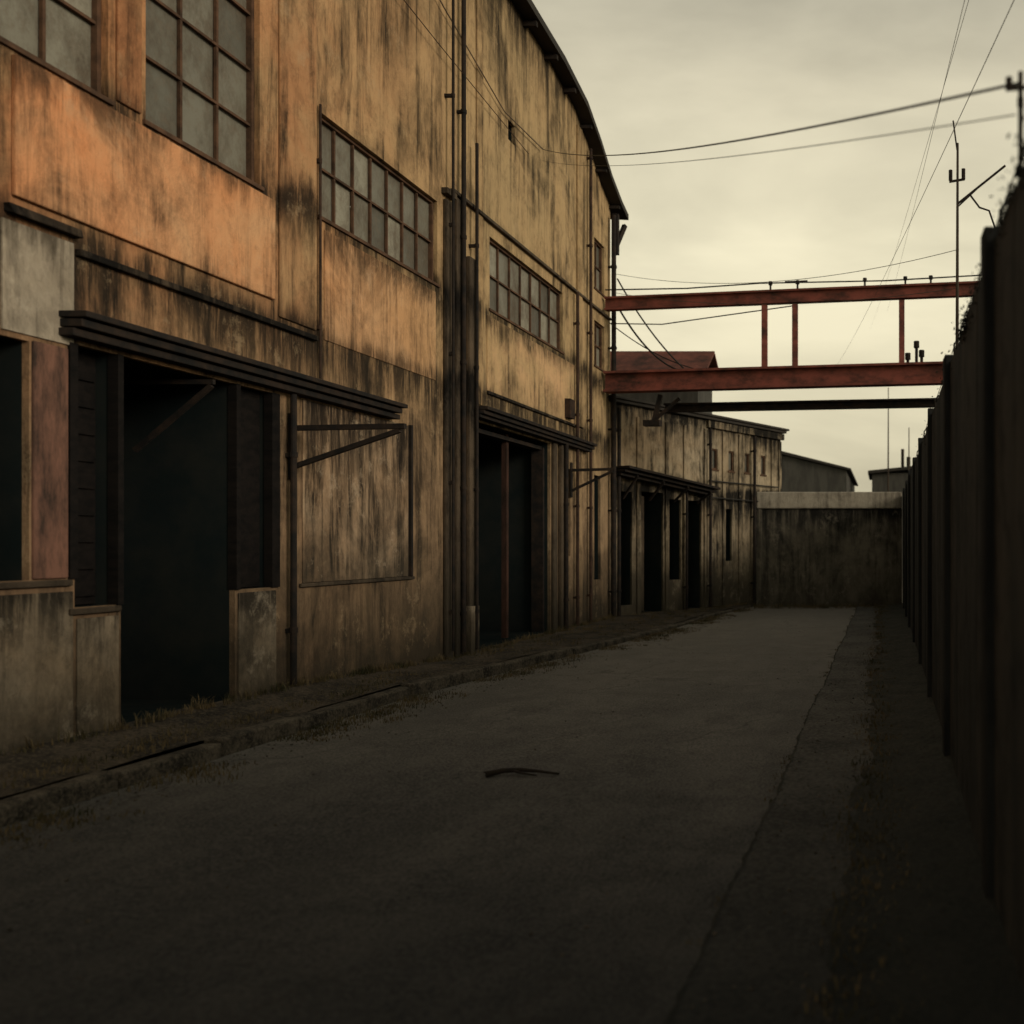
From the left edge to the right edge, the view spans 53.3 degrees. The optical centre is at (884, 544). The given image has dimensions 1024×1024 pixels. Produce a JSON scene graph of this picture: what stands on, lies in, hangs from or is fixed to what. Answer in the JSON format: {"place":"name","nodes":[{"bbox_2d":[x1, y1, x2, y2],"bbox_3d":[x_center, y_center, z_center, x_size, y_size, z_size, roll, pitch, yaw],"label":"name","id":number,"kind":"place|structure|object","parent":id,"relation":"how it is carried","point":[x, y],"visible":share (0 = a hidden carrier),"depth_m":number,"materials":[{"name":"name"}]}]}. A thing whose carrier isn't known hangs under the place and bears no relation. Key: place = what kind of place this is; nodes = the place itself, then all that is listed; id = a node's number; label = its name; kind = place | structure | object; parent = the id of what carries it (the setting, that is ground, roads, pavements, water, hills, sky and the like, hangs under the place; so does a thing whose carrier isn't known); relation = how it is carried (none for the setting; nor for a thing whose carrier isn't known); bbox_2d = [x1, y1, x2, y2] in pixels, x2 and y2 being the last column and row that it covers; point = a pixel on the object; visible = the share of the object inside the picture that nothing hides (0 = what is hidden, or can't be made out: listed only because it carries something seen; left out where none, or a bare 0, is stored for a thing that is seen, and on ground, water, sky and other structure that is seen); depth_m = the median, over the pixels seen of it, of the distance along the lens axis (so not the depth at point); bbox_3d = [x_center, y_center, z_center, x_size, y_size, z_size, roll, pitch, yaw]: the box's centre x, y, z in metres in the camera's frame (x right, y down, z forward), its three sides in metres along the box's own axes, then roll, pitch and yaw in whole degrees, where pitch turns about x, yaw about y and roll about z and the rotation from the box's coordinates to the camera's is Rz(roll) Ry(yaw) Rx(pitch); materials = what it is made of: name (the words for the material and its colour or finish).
{"place":"outdoors","nodes":[
{"label":"outdoors","id":0,"kind":"place"},
{"bbox_2d":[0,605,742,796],"bbox_3d":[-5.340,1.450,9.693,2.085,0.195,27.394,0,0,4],"label":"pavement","id":1,"kind":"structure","parent":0,"point":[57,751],"depth_m":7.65,"materials":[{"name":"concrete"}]},
{"bbox_2d":[0,606,855,1023],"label":"road","id":2,"kind":"structure","parent":0,"point":[344,898],"depth_m":4.60,"materials":[{"name":"grey asphalt"}]},
{"bbox_2d":[0,616,876,1021],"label":"gravel","id":3,"kind":"structure","parent":2,"relation":"on","point":[502,872],"depth_m":5.65,"materials":[{"name":"grey gravel"}]},
{"bbox_2d":[0,602,965,1023],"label":"grass","id":4,"kind":"structure","parent":2,"relation":"on","point":[206,704],"depth_m":7.32,"materials":[{"name":"green plant"}]},
{"bbox_2d":[483,767,559,777],"bbox_3d":[-2.530,1.580,6.240,0.542,0.060,0.089,0,0,0],"label":"fallen branch","id":5,"kind":"object","parent":2,"relation":"on","point":[520,770],"visible":1,"depth_m":6.24,"materials":[{"name":"wood"}]},
{"bbox_2d":[0,577,902,799],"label":"ground","id":6,"kind":"structure","parent":0,"point":[189,745],"depth_m":7.06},
{"bbox_2d":[0,0,628,753],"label":"factory building","id":7,"kind":"structure","parent":6,"relation":"on","point":[304,338],"depth_m":8.70,"materials":[{"name":"orange paint"}]},
{"bbox_2d":[0,0,114,105],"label":"window","id":8,"kind":"structure","parent":7,"relation":"in","point":[63,37],"depth_m":6.43,"materials":[{"name":"glass"}]},
{"bbox_2d":[121,358,228,723],"bbox_3d":[-7.225,-0.030,7.430,2.750,2.820,1.200,0,0,0],"label":"doorway","id":9,"kind":"structure","parent":7,"relation":"in","point":[175,611],"depth_m":8.03,"materials":[{"name":"black"}]},
{"bbox_2d":[142,0,264,190],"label":"window","id":10,"kind":"structure","parent":7,"relation":"in","point":[200,53],"depth_m":7.80,"materials":[{"name":"glass"}]},
{"bbox_2d":[317,117,439,287],"bbox_3d":[-5.852,-3.895,10.440,0.155,1.110,2.500,0,0,0],"label":"window","id":11,"kind":"structure","parent":7,"relation":"in","point":[358,189],"depth_m":10.38,"materials":[{"name":"glass"}]},
{"bbox_2d":[479,423,546,648],"bbox_3d":[-7.325,-0.130,14.160,2.950,3.260,2.880,0,0,0],"label":"doorway","id":12,"kind":"structure","parent":7,"relation":"in","point":[489,449],"depth_m":15.60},
{"bbox_2d":[489,240,564,354],"bbox_3d":[-5.852,-3.980,14.700,0.155,1.100,3.060,0,0,0],"label":"window","id":13,"kind":"structure","parent":7,"relation":"in","point":[517,294],"depth_m":14.65,"materials":[{"name":"glass"}]},
{"bbox_2d":[594,240,604,296],"bbox_3d":[-5.852,-5.630,18.275,0.155,1.040,0.710,0,0,0],"label":"window","id":14,"kind":"structure","parent":7,"relation":"in","point":[598,249],"depth_m":18.48,"materials":[{"name":"glass"}]},
{"bbox_2d":[594,322,604,371],"bbox_3d":[-5.852,-4.030,18.275,0.155,0.940,0.710,0,0,0],"label":"window","id":15,"kind":"structure","parent":7,"relation":"in","point":[597,328],"depth_m":18.47,"materials":[{"name":"glass"}]},
{"bbox_2d":[619,311,676,368],"bbox_3d":[-4.944,-4.336,18.756,1.580,1.546,0.040,0,0,18],"label":"overhead cable","id":16,"kind":"object","parent":7,"relation":"attached to","point":[640,340],"visible":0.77,"depth_m":18.79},
{"bbox_2d":[603,275,980,426],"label":"steel bridge","id":17,"kind":"structure","parent":7,"relation":"attached to","point":[795,375],"depth_m":18.06,"materials":[{"name":"red metal"}]},
{"bbox_2d":[617,278,683,367],"bbox_3d":[-4.891,-4.623,18.699,1.793,2.068,0.032,0,0,27],"label":"overhead cable","id":18,"kind":"object","parent":17,"relation":"hanging from","point":[650,329],"visible":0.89,"depth_m":18.65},
{"bbox_2d":[609,322,691,368],"bbox_3d":[-4.802,-4.099,18.486,1.824,1.018,0.024,0,0,7],"label":"overhead cable","id":19,"kind":"object","parent":17,"relation":"hanging from","point":[648,349],"visible":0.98,"depth_m":18.49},
{"bbox_2d":[838,0,1013,362],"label":"overhead cable","id":20,"kind":"object","parent":17,"relation":"attached to","point":[948,140],"visible":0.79,"depth_m":8.35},
{"bbox_2d":[0,605,751,827],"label":"kerb","id":21,"kind":"structure","parent":6,"relation":"on","point":[55,796],"depth_m":7.04,"materials":[{"name":"concrete"}]},
{"bbox_2d":[756,492,901,606],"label":"end wall","id":22,"kind":"structure","parent":6,"relation":"on","point":[831,548],"depth_m":23.40,"materials":[{"name":"grey concrete"}]},
{"bbox_2d":[887,387,888,491],"bbox_3d":[0.140,-2.700,40.000,0.120,8.600,0.114,0,0,0],"label":"utility pole","id":23,"kind":"object","parent":6,"relation":"on","point":[888,451],"visible":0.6,"depth_m":39.98,"materials":[{"name":"grey metal"}]},
{"bbox_2d":[888,0,964,306],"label":"overhead cable","id":24,"kind":"object","parent":23,"relation":"attached to","point":[936,115],"visible":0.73,"depth_m":9.39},
{"bbox_2d":[868,449,911,576],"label":"distant hut","id":25,"kind":"object","parent":6,"relation":"on","point":[898,476],"visible":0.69,"depth_m":45.00,"materials":[{"name":"black metal"}]},
{"bbox_2d":[903,150,1023,988],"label":"perimeter wall","id":26,"kind":"structure","parent":6,"relation":"on","point":[963,547],"depth_m":3.87,"materials":[{"name":"concrete"}]},
{"bbox_2d":[921,108,1023,444],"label":"ivy plant","id":27,"kind":"object","parent":26,"relation":"attached to","point":[1017,174],"visible":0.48,"depth_m":3.54,"materials":[{"name":"green plant"}]},
{"bbox_2d":[1005,71,1023,173],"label":"utility pole","id":28,"kind":"object","parent":26,"relation":"attached to","point":[1019,88],"visible":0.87,"depth_m":3.11,"materials":[{"name":"black metal"}]},
{"bbox_2d":[542,114,1015,165],"bbox_3d":[-2.645,-3.985,9.140,0.005,4.934,13.442,0,0,-28],"label":"overhead cable","id":29,"kind":"object","parent":28,"relation":"attached to","point":[830,143],"visible":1,"depth_m":4.39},
{"bbox_2d":[542,82,1017,155],"bbox_3d":[-2.645,-4.120,9.110,0.011,5.049,13.497,0,0,-27],"label":"overhead cable","id":30,"kind":"object","parent":28,"relation":"attached to","point":[927,103],"visible":1,"depth_m":4.33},
{"bbox_2d":[949,120,1005,345],"bbox_3d":[1.435,-2.501,14.000,0.889,8.202,0.076,0,0,0],"label":"utility pole","id":31,"kind":"object","parent":6,"relation":"on","point":[962,200],"visible":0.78,"depth_m":13.98,"materials":[{"name":"black metal"}]},
{"bbox_2d":[617,250,955,283],"bbox_3d":[-2.275,-5.142,16.450,8.424,1.125,0.010,0,0,36],"label":"overhead cable","id":32,"kind":"object","parent":31,"relation":"attached to","point":[795,279],"visible":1,"depth_m":15.91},
{"bbox_2d":[618,288,955,304],"bbox_3d":[-2.275,-4.650,16.450,8.423,1.308,0.010,0,0,36],"label":"overhead cable","id":33,"kind":"object","parent":31,"relation":"attached to","point":[805,303],"visible":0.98,"depth_m":15.64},
{"bbox_2d":[609,395,788,615],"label":"warehouse","id":34,"kind":"structure","parent":0,"point":[689,485],"depth_m":21.06,"materials":[{"name":"metal"}]},
{"bbox_2d":[621,492,629,604],"bbox_3d":[-6.010,0.075,19.604,0.850,2.450,0.400,0,0,29],"label":"doorway","id":35,"kind":"structure","parent":34,"relation":"in","point":[625,503],"depth_m":19.64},
{"bbox_2d":[641,496,643,610],"bbox_3d":[-5.513,0.190,20.093,0.050,2.580,0.320,0,0,29],"label":"door","id":36,"kind":"structure","parent":34,"relation":"in","point":[642,497],"depth_m":20.18,"materials":[{"name":"brown wood"}]},
{"bbox_2d":[641,492,660,612],"bbox_3d":[-5.743,0.160,20.401,1.150,2.680,0.685,0,0,29],"label":"doorway","id":37,"kind":"structure","parent":34,"relation":"in","point":[652,509],"depth_m":20.56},
{"bbox_2d":[610,351,717,413],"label":"rooftop shed","id":38,"kind":"structure","parent":34,"relation":"on","point":[636,360],"depth_m":22.04,"materials":[{"name":"brown metal"}]},
{"bbox_2d":[669,499,678,579],"bbox_3d":[-5.262,-0.125,20.964,0.850,1.850,0.422,0,0,29],"label":"window","id":39,"kind":"structure","parent":34,"relation":"in","point":[673,506],"depth_m":21.01,"materials":[{"name":"black glass"}]},
{"bbox_2d":[688,500,699,608],"bbox_3d":[-4.992,0.225,21.558,0.950,2.550,0.559,0,0,29],"label":"doorway","id":40,"kind":"structure","parent":34,"relation":"in","point":[693,508],"depth_m":21.65,"materials":[{"name":"black"}]},
{"bbox_2d":[712,449,718,470],"bbox_3d":[-4.205,-2.080,22.017,0.163,0.540,0.265,0,0,29],"label":"window","id":41,"kind":"structure","parent":34,"relation":"in","point":[714,451],"depth_m":22.06,"materials":[{"name":"metal"}]},
{"bbox_2d":[726,509,729,560],"bbox_3d":[-4.111,-0.250,22.538,0.350,1.300,0.297,0,0,29],"label":"window","id":42,"kind":"structure","parent":34,"relation":"in","point":[727,510],"depth_m":22.62,"materials":[{"name":"black glass"}]},
{"bbox_2d":[728,451,734,472],"bbox_3d":[-3.900,-2.080,22.572,0.164,0.540,0.277,0,0,29],"label":"window","id":43,"kind":"structure","parent":34,"relation":"in","point":[730,452],"depth_m":22.64,"materials":[{"name":"metal"}]},
{"bbox_2d":[744,453,750,474],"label":"window","id":44,"kind":"structure","parent":34,"relation":"in","point":[746,455],"depth_m":23.19,"materials":[{"name":"metal"}]},
{"bbox_2d":[760,456,766,476],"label":"window","id":45,"kind":"structure","parent":34,"relation":"in","point":[762,457],"depth_m":23.79,"materials":[{"name":"metal"}]},
{"bbox_2d":[669,606,880,1023],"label":"path","id":46,"kind":"structure","parent":0,"point":[766,956],"depth_m":4.20,"materials":[{"name":"concrete"}]},
{"bbox_2d":[663,607,856,1023],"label":"path joint","id":47,"kind":"object","parent":46,"relation":"on","point":[681,991],"visible":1,"depth_m":4.19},
{"bbox_2d":[532,0,1023,491],"label":"sky","id":48,"kind":"structure","parent":0,"point":[653,75],"materials":[{"name":"beige"}]},
{"bbox_2d":[782,451,857,491],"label":"distant shed","id":49,"kind":"structure","parent":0,"point":[802,474],"depth_m":41.00,"materials":[{"name":"grey metal"}]},
{"bbox_2d":[908,435,908,469],"bbox_3d":[0.950,-1.550,36.000,0.080,6.300,0.076,0,0,0],"label":"utility pole","id":50,"kind":"object","parent":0,"point":[908,452],"visible":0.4,"depth_m":35.99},
{"bbox_2d":[871,0,968,325],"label":"overhead cable","id":51,"kind":"object","parent":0,"point":[933,121],"visible":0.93,"depth_m":10.62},
{"bbox_2d":[817,603,1023,1023],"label":"verge","id":52,"kind":"structure","parent":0,"point":[961,926],"depth_m":3.94,"materials":[{"name":"brown soil"}]}
]}

